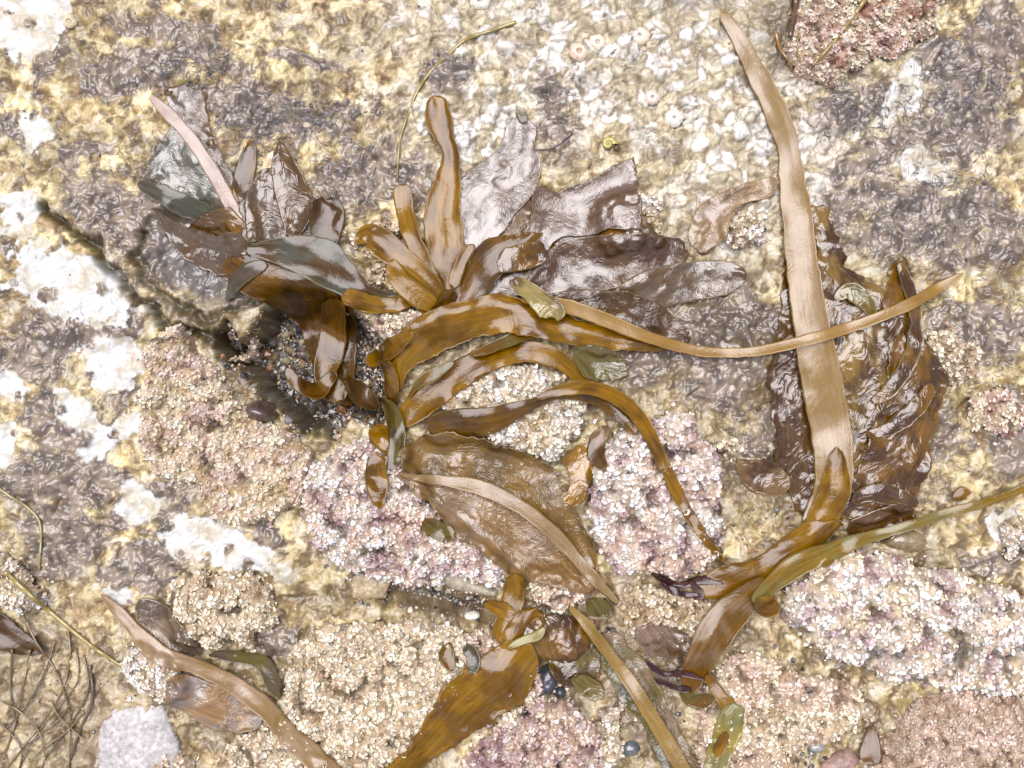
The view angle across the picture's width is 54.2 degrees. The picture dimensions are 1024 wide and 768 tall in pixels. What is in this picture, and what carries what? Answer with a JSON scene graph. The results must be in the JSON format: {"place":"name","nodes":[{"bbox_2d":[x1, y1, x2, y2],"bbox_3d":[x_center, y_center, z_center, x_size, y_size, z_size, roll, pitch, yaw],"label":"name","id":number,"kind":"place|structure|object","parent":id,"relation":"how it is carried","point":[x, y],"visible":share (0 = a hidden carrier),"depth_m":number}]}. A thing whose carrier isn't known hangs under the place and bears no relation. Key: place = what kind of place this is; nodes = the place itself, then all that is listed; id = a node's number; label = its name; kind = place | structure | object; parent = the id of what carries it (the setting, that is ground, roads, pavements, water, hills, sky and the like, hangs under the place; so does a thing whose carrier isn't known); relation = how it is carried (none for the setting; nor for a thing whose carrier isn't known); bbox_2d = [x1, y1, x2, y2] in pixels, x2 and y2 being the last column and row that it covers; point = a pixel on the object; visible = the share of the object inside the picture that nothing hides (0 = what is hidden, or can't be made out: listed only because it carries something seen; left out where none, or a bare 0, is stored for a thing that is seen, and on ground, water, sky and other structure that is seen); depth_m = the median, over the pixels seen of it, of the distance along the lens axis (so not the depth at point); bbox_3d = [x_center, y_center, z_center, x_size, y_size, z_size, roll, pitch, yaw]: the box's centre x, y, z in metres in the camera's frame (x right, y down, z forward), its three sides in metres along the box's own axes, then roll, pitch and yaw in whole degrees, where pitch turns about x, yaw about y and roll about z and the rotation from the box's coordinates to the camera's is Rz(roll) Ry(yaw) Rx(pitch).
{"place":"outdoors","nodes":[
{"label":"outdoors","id":0,"kind":"place"},
{"bbox_2d":[207,303,386,440],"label":"pit gravel","id":1,"kind":"structure","parent":0,"point":[279,342],"depth_m":1.06},
{"bbox_2d":[229,331,273,362],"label":"coralline clump","id":2,"kind":"object","parent":1,"relation":"on","point":[252,353],"visible":1,"depth_m":1.03},
{"bbox_2d":[222,251,356,406],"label":"kelp frond","id":3,"kind":"object","parent":1,"relation":"on","point":[298,299],"visible":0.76,"depth_m":1.00},
{"bbox_2d":[313,298,346,401],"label":"kelp frond","id":4,"kind":"object","parent":3,"relation":"on","point":[330,348],"visible":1,"depth_m":1.02},
{"bbox_2d":[285,368,336,398],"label":"kelp frond","id":5,"kind":"object","parent":1,"relation":"on","point":[320,388],"visible":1,"depth_m":1.02},
{"bbox_2d":[345,378,379,409],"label":"kelp frond","id":6,"kind":"object","parent":1,"relation":"on","point":[361,394],"visible":1,"depth_m":1.03},
{"bbox_2d":[354,307,421,348],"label":"coralline clump","id":7,"kind":"object","parent":1,"relation":"on","point":[387,325],"visible":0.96,"depth_m":0.98},
{"bbox_2d":[365,332,413,366],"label":"kelp frond","id":8,"kind":"object","parent":7,"relation":"on","point":[392,347],"visible":0.97,"depth_m":0.99},
{"bbox_2d":[390,273,963,391],"bbox_3d":[0.159,-0.063,0.992,0.581,0.046,0.087,-6,90,0],"label":"kelp frond","id":9,"kind":"object","parent":7,"relation":"on","point":[437,331],"visible":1,"depth_m":0.98},
{"bbox_2d":[509,276,565,320],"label":"kelp frond","id":10,"kind":"object","parent":9,"relation":"on","point":[541,302],"visible":1,"depth_m":0.97},
{"bbox_2d":[378,360,398,404],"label":"kelp frond","id":11,"kind":"object","parent":1,"relation":"on","point":[389,374],"visible":1,"depth_m":0.99},
{"bbox_2d":[382,398,405,470],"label":"kelp frond","id":12,"kind":"object","parent":1,"relation":"on","point":[395,424],"visible":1,"depth_m":0.99},
{"bbox_2d":[0,0,1023,767],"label":"rock bed","id":13,"kind":"object","parent":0,"point":[86,486],"visible":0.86,"depth_m":1.00},
{"bbox_2d":[0,612,40,655],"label":"kelp frond","id":14,"kind":"object","parent":13,"relation":"on","point":[16,638],"visible":1,"depth_m":0.99},
{"bbox_2d":[0,487,42,569],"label":"seaweed strand","id":15,"kind":"object","parent":13,"relation":"on","point":[23,504],"visible":1,"depth_m":1.00},
{"bbox_2d":[0,548,64,617],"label":"coralline clump","id":16,"kind":"object","parent":13,"relation":"on","point":[12,595],"visible":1,"depth_m":0.99},
{"bbox_2d":[2,570,121,667],"bbox_3d":[-0.441,0.239,0.991,0.161,0.025,0.017,39,90,0],"label":"seaweed strand","id":17,"kind":"object","parent":13,"relation":"on","point":[26,591],"visible":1,"depth_m":1.00},
{"bbox_2d":[94,705,182,767],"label":"stone","id":18,"kind":"object","parent":13,"relation":"on","point":[136,737],"visible":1,"depth_m":0.99},
{"bbox_2d":[108,642,181,703],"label":"coralline clump","id":19,"kind":"object","parent":13,"relation":"on","point":[143,673],"visible":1,"depth_m":0.98},
{"bbox_2d":[153,753,203,767],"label":"coralline clump","id":20,"kind":"object","parent":13,"relation":"on","point":[180,761],"visible":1,"depth_m":0.99},
{"bbox_2d":[189,207,244,281],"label":"kelp frond","id":21,"kind":"object","parent":13,"relation":"on","point":[218,222],"visible":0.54,"depth_m":0.99},
{"bbox_2d":[151,208,251,275],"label":"kelp frond","id":22,"kind":"object","parent":21,"relation":"on","point":[204,250],"visible":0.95,"depth_m":1.00},
{"bbox_2d":[137,82,241,226],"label":"kelp frond","id":23,"kind":"object","parent":22,"relation":"on","point":[189,159],"visible":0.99,"depth_m":0.99},
{"bbox_2d":[101,594,340,767],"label":"kelp frond","id":24,"kind":"object","parent":13,"relation":"on","point":[226,701],"visible":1,"depth_m":0.99},
{"bbox_2d":[131,324,315,528],"bbox_3d":[-0.298,0.058,0.997,0.236,0.058,0.138,43,90,0],"label":"coralline clump","id":25,"kind":"object","parent":13,"relation":"on","point":[219,446],"visible":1,"depth_m":0.98},
{"bbox_2d":[166,566,296,656],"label":"coralline clump","id":26,"kind":"object","parent":13,"relation":"on","point":[214,610],"visible":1,"depth_m":0.98},
{"bbox_2d":[231,138,256,202],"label":"kelp frond","id":27,"kind":"object","parent":13,"relation":"on","point":[244,173],"visible":1,"depth_m":0.99},
{"bbox_2d":[225,260,267,299],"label":"kelp frond","id":28,"kind":"object","parent":13,"relation":"on","point":[241,276],"visible":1,"depth_m":0.98},
{"bbox_2d":[216,725,302,767],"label":"coralline clump","id":29,"kind":"object","parent":13,"relation":"on","point":[241,750],"visible":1,"depth_m":0.99},
{"bbox_2d":[245,400,277,422],"bbox_3d":[-0.249,0.028,0.993,0.032,0.038,0.023,0,90,0],"label":"stone","id":30,"kind":"object","parent":13,"relation":"on","point":[263,411],"visible":0.98,"depth_m":0.98},
{"bbox_2d":[236,191,318,243],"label":"kelp frond","id":31,"kind":"object","parent":13,"relation":"on","point":[240,196],"visible":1,"depth_m":0.99},
{"bbox_2d":[244,168,286,241],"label":"kelp frond","id":32,"kind":"object","parent":31,"relation":"on","point":[263,220],"visible":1,"depth_m":0.99},
{"bbox_2d":[271,139,312,235],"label":"kelp frond","id":33,"kind":"object","parent":13,"relation":"on","point":[293,195],"visible":1,"depth_m":0.99},
{"bbox_2d":[245,235,397,296],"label":"kelp frond","id":34,"kind":"object","parent":13,"relation":"on","point":[326,263],"visible":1,"depth_m":0.98},
{"bbox_2d":[309,196,344,242],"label":"kelp frond","id":35,"kind":"object","parent":13,"relation":"on","point":[326,218],"visible":1,"depth_m":1.00},
{"bbox_2d":[253,606,481,767],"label":"coralline clump","id":36,"kind":"object","parent":13,"relation":"on","point":[362,694],"visible":1,"depth_m":0.98},
{"bbox_2d":[439,642,454,670],"bbox_3d":[-0.063,0.266,0.976,0.016,0.005,0.027,0,90,0],"label":"shell","id":37,"kind":"object","parent":36,"relation":"on","point":[447,658],"visible":1,"depth_m":0.97},
{"bbox_2d":[463,644,480,673],"bbox_3d":[-0.038,0.267,0.977,0.015,0.009,0.028,-15,90,0],"label":"shell","id":38,"kind":"object","parent":36,"relation":"on","point":[472,661],"visible":1,"depth_m":0.97},
{"bbox_2d":[350,574,390,598],"bbox_3d":[-0.146,0.190,1.005,0.048,0.013,0.055,0,90,0],"label":"stone","id":39,"kind":"object","parent":13,"relation":"on","point":[372,588],"visible":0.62,"depth_m":1.00},
{"bbox_2d":[343,218,406,292],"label":"coralline clump","id":40,"kind":"object","parent":13,"relation":"on","point":[377,278],"visible":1,"depth_m":0.99},
{"bbox_2d":[355,224,443,299],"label":"kelp frond","id":41,"kind":"object","parent":40,"relation":"on","point":[387,244],"visible":1,"depth_m":0.98},
{"bbox_2d":[386,259,436,310],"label":"kelp frond","id":42,"kind":"object","parent":40,"relation":"on","point":[410,290],"visible":1,"depth_m":0.98},
{"bbox_2d":[368,424,388,454],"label":"kelp frond","id":43,"kind":"object","parent":13,"relation":"on","point":[377,432],"visible":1,"depth_m":0.99},
{"bbox_2d":[341,288,427,313],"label":"kelp frond","id":44,"kind":"object","parent":13,"relation":"on","point":[357,300],"visible":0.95,"depth_m":0.98},
{"bbox_2d":[293,424,505,594],"bbox_3d":[-0.119,0.150,0.995,0.144,0.062,0.230,-40,90,0],"label":"coralline clump","id":45,"kind":"object","parent":13,"relation":"on","point":[353,528],"visible":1,"depth_m":0.98},
{"bbox_2d":[365,452,388,507],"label":"kelp frond","id":46,"kind":"object","parent":45,"relation":"on","point":[376,475],"visible":1,"depth_m":0.98},
{"bbox_2d":[422,518,455,542],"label":"kelp frond","id":47,"kind":"object","parent":45,"relation":"on","point":[431,527],"visible":1,"depth_m":0.98},
{"bbox_2d":[393,184,443,285],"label":"kelp frond","id":48,"kind":"object","parent":13,"relation":"on","point":[407,219],"visible":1,"depth_m":0.99},
{"bbox_2d":[423,95,463,293],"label":"kelp frond","id":49,"kind":"object","parent":13,"relation":"on","point":[443,231],"visible":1,"depth_m":0.99},
{"bbox_2d":[449,244,475,288],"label":"kelp frond","id":50,"kind":"object","parent":49,"relation":"on","point":[466,251],"visible":1,"depth_m":0.98},
{"bbox_2d":[396,20,515,179],"bbox_3d":[-0.070,-0.293,0.991,0.040,0.014,0.198,38,90,0],"label":"seaweed strand","id":51,"kind":"object","parent":13,"relation":"on","point":[475,35],"visible":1,"depth_m":0.99},
{"bbox_2d":[385,640,538,767],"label":"kelp frond","id":52,"kind":"object","parent":13,"relation":"on","point":[481,699],"visible":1,"depth_m":0.98},
{"bbox_2d":[444,573,497,597],"bbox_3d":[-0.051,0.198,1.003,0.080,0.019,0.022,27,90,0],"label":"stone","id":53,"kind":"object","parent":13,"relation":"on","point":[459,584],"visible":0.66,"depth_m":1.00},
{"bbox_2d":[430,621,570,711],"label":"coralline clump","id":54,"kind":"object","parent":13,"relation":"on","point":[485,642],"visible":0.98,"depth_m":0.99},
{"bbox_2d":[470,333,534,356],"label":"kelp frond","id":55,"kind":"object","parent":13,"relation":"on","point":[507,340],"visible":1,"depth_m":0.98},
{"bbox_2d":[396,431,618,602],"bbox_3d":[0.007,0.128,0.989,0.264,0.027,0.112,36,90,0],"label":"kelp frond","id":56,"kind":"object","parent":13,"relation":"on","point":[507,509],"visible":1,"depth_m":0.99},
{"bbox_2d":[492,573,525,643],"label":"kelp frond","id":57,"kind":"object","parent":13,"relation":"on","point":[513,595],"visible":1,"depth_m":0.99},
{"bbox_2d":[2,0,1023,761],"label":"grit","id":58,"kind":"object","parent":13,"relation":"on","point":[984,182],"visible":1,"depth_m":1.00},
{"bbox_2d":[442,363,596,468],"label":"coralline clump","id":59,"kind":"object","parent":13,"relation":"on","point":[546,432],"visible":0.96,"depth_m":0.98},
{"bbox_2d":[400,341,588,427],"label":"kelp frond","id":60,"kind":"object","parent":59,"relation":"on","point":[428,400],"visible":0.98,"depth_m":0.98},
{"bbox_2d":[408,361,453,397],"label":"kelp frond","id":61,"kind":"object","parent":60,"relation":"on","point":[429,375],"visible":1,"depth_m":0.98},
{"bbox_2d":[427,394,638,436],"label":"kelp frond","id":62,"kind":"object","parent":59,"relation":"on","point":[476,422],"visible":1,"depth_m":0.97},
{"bbox_2d":[500,607,547,641],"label":"kelp frond","id":63,"kind":"object","parent":13,"relation":"on","point":[518,622],"visible":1,"depth_m":0.98},
{"bbox_2d":[459,685,601,767],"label":"coralline clump","id":64,"kind":"object","parent":13,"relation":"on","point":[542,732],"visible":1,"depth_m":0.98},
{"bbox_2d":[538,663,558,694],"bbox_3d":[0.036,0.295,0.998,0.022,0.022,0.030,0,90,0],"label":"mussel","id":65,"kind":"object","parent":13,"relation":"on","point":[550,683],"visible":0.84,"depth_m":0.99},
{"bbox_2d":[523,614,592,663],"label":"kelp frond","id":66,"kind":"object","parent":13,"relation":"on","point":[564,638],"visible":1,"depth_m":0.98},
{"bbox_2d":[508,627,545,648],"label":"kelp frond","id":67,"kind":"object","parent":66,"relation":"on","point":[536,635],"visible":1,"depth_m":0.97},
{"bbox_2d":[526,577,591,614],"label":"coralline clump","id":68,"kind":"object","parent":13,"relation":"on","point":[559,601],"visible":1,"depth_m":0.98},
{"bbox_2d":[487,157,641,294],"bbox_3d":[0.031,-0.149,0.989,0.233,0.025,0.090,-29,90,0],"label":"kelp frond","id":69,"kind":"object","parent":13,"relation":"on","point":[596,204],"visible":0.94,"depth_m":0.99},
{"bbox_2d":[496,241,547,272],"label":"kelp frond","id":70,"kind":"object","parent":69,"relation":"on","point":[523,256],"visible":1,"depth_m":0.98},
{"bbox_2d":[465,195,656,290],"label":"kelp frond","id":71,"kind":"object","parent":69,"relation":"on","point":[519,223],"visible":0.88,"depth_m":1.00},
{"bbox_2d":[456,231,542,301],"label":"kelp frond","id":72,"kind":"object","parent":71,"relation":"on","point":[482,274],"visible":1,"depth_m":0.98},
{"bbox_2d":[460,118,540,246],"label":"kelp frond","id":73,"kind":"object","parent":71,"relation":"on","point":[499,184],"visible":1,"depth_m":1.00},
{"bbox_2d":[548,646,600,687],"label":"kelp frond","id":74,"kind":"object","parent":13,"relation":"on","point":[587,663],"visible":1,"depth_m":0.99},
{"bbox_2d":[560,444,592,506],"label":"kelp frond","id":75,"kind":"object","parent":13,"relation":"on","point":[576,462],"visible":1,"depth_m":0.99},
{"bbox_2d":[571,674,604,700],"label":"kelp frond","id":76,"kind":"object","parent":13,"relation":"on","point":[588,687],"visible":1,"depth_m":1.00},
{"bbox_2d":[351,571,827,767],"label":"fine gravel","id":77,"kind":"structure","parent":13,"relation":"on","point":[432,592],"depth_m":1.00},
{"bbox_2d":[484,599,515,621],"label":"kelp frond","id":78,"kind":"object","parent":77,"relation":"on","point":[504,611],"visible":1,"depth_m":0.99},
{"bbox_2d":[587,425,610,471],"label":"kelp frond","id":79,"kind":"object","parent":13,"relation":"on","point":[598,439],"visible":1,"depth_m":0.98},
{"bbox_2d":[586,597,612,616],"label":"kelp frond","id":80,"kind":"object","parent":13,"relation":"on","point":[598,607],"visible":1,"depth_m":0.99},
{"bbox_2d":[511,232,688,297],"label":"kelp frond","id":81,"kind":"object","parent":13,"relation":"on","point":[605,262],"visible":0.91,"depth_m":0.99},
{"bbox_2d":[573,344,627,381],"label":"kelp frond","id":82,"kind":"object","parent":13,"relation":"on","point":[595,362],"visible":1,"depth_m":0.99},
{"bbox_2d":[592,701,636,767],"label":"coralline clump","id":83,"kind":"object","parent":13,"relation":"on","point":[611,750],"visible":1,"depth_m":0.99},
{"bbox_2d":[549,289,690,342],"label":"kelp frond","id":84,"kind":"object","parent":13,"relation":"on","point":[642,312],"visible":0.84,"depth_m":0.99},
{"bbox_2d":[536,380,725,562],"bbox_3d":[0.137,0.073,0.972,0.250,0.035,0.062,41,90,0],"label":"kelp frond","id":85,"kind":"object","parent":13,"relation":"on","point":[632,409],"visible":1,"depth_m":0.97},
{"bbox_2d":[569,606,698,767],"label":"kelp frond","id":86,"kind":"object","parent":13,"relation":"on","point":[629,673],"visible":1,"depth_m":0.99},
{"bbox_2d":[611,191,669,234],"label":"coralline clump","id":87,"kind":"object","parent":13,"relation":"on","point":[651,206],"visible":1,"depth_m":0.98},
{"bbox_2d":[584,402,731,582],"bbox_3d":[0.144,0.109,0.986,0.152,0.038,0.183,0,90,0],"label":"coralline clump","id":88,"kind":"object","parent":13,"relation":"on","point":[634,514],"visible":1,"depth_m":0.98},
{"bbox_2d":[615,576,710,654],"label":"coralline clump","id":89,"kind":"object","parent":13,"relation":"on","point":[639,607],"visible":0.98,"depth_m":0.99},
{"bbox_2d":[635,622,691,661],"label":"kelp frond","id":90,"kind":"object","parent":13,"relation":"on","point":[668,641],"visible":1,"depth_m":0.99},
{"bbox_2d":[644,659,704,680],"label":"red weed sprig","id":91,"kind":"object","parent":13,"relation":"on","point":[675,673],"visible":1,"depth_m":0.99},
{"bbox_2d":[615,260,746,307],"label":"kelp frond","id":92,"kind":"object","parent":13,"relation":"on","point":[665,286],"visible":1,"depth_m":0.99},
{"bbox_2d":[651,572,722,587],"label":"red weed sprig","id":93,"kind":"object","parent":13,"relation":"on","point":[698,580],"visible":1,"depth_m":0.99},
{"bbox_2d":[679,692,714,708],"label":"kelp frond","id":94,"kind":"object","parent":13,"relation":"on","point":[693,700],"visible":1,"depth_m":0.99},
{"bbox_2d":[702,429,743,451],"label":"coralline clump","id":95,"kind":"object","parent":13,"relation":"on","point":[726,443],"visible":1,"depth_m":0.99},
{"bbox_2d":[688,177,778,252],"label":"kelp frond","id":96,"kind":"object","parent":13,"relation":"on","point":[710,223],"visible":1,"depth_m":1.00},
{"bbox_2d":[720,206,771,253],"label":"coralline clump","id":97,"kind":"object","parent":13,"relation":"on","point":[745,229],"visible":1,"depth_m":0.99},
{"bbox_2d":[735,457,789,495],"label":"kelp frond","id":98,"kind":"object","parent":13,"relation":"on","point":[767,477],"visible":1,"depth_m":1.00},
{"bbox_2d":[695,519,843,599],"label":"kelp frond","id":99,"kind":"object","parent":13,"relation":"on","point":[735,575],"visible":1,"depth_m":0.99},
{"bbox_2d":[688,644,875,767],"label":"coralline clump","id":100,"kind":"object","parent":13,"relation":"on","point":[790,712],"visible":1,"depth_m":0.99},
{"bbox_2d":[704,673,734,708],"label":"kelp frond","id":101,"kind":"object","parent":100,"relation":"on","point":[723,698],"visible":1,"depth_m":0.98},
{"bbox_2d":[703,703,744,767],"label":"kelp frond","id":102,"kind":"object","parent":100,"relation":"on","point":[732,712],"visible":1,"depth_m":0.98},
{"bbox_2d":[720,11,949,523],"bbox_3d":[0.328,-0.113,0.991,0.180,0.029,0.539,-7,90,0],"label":"kelp frond","id":103,"kind":"object","parent":13,"relation":"on","point":[855,431],"visible":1,"depth_m":0.99},
{"bbox_2d":[819,747,859,767],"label":"stone","id":104,"kind":"object","parent":13,"relation":"on","point":[848,758],"visible":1,"depth_m":1.00},
{"bbox_2d":[682,483,1023,693],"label":"kelp frond","id":105,"kind":"object","parent":13,"relation":"on","point":[722,622],"visible":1,"depth_m":0.98},
{"bbox_2d":[782,0,944,99],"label":"coralline clump","id":106,"kind":"object","parent":13,"relation":"on","point":[874,27],"visible":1,"depth_m":0.98},
{"bbox_2d":[858,724,882,765],"bbox_3d":[0.356,0.360,0.995,0.021,0.010,0.040,0,90,0],"label":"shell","id":107,"kind":"object","parent":13,"relation":"on","point":[870,752],"visible":1,"depth_m":0.99},
{"bbox_2d":[846,503,916,542],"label":"kelp frond","id":108,"kind":"object","parent":13,"relation":"on","point":[891,514],"visible":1,"depth_m":0.99},
{"bbox_2d":[778,549,1023,701],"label":"coralline clump","id":109,"kind":"object","parent":13,"relation":"on","point":[899,619],"visible":1,"depth_m":0.98},
{"bbox_2d":[884,530,927,552],"bbox_3d":[0.392,0.156,0.995,0.043,0.017,0.025,0,90,0],"label":"cobble","id":110,"kind":"object","parent":13,"relation":"on","point":[913,541],"visible":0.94,"depth_m":0.99},
{"bbox_2d":[860,689,1023,767],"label":"coralline clump","id":111,"kind":"object","parent":13,"relation":"on","point":[968,728],"visible":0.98,"depth_m":0.98},
{"bbox_2d":[923,321,990,388],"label":"coralline clump","id":112,"kind":"object","parent":13,"relation":"on","point":[945,345],"visible":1,"depth_m":0.99},
{"bbox_2d":[958,385,1023,444],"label":"coralline clump","id":113,"kind":"object","parent":13,"relation":"on","point":[1003,416],"visible":1,"depth_m":0.99},
{"bbox_2d":[997,509,1023,559],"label":"coralline clump","id":114,"kind":"object","parent":13,"relation":"on","point":[1012,534],"visible":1,"depth_m":0.98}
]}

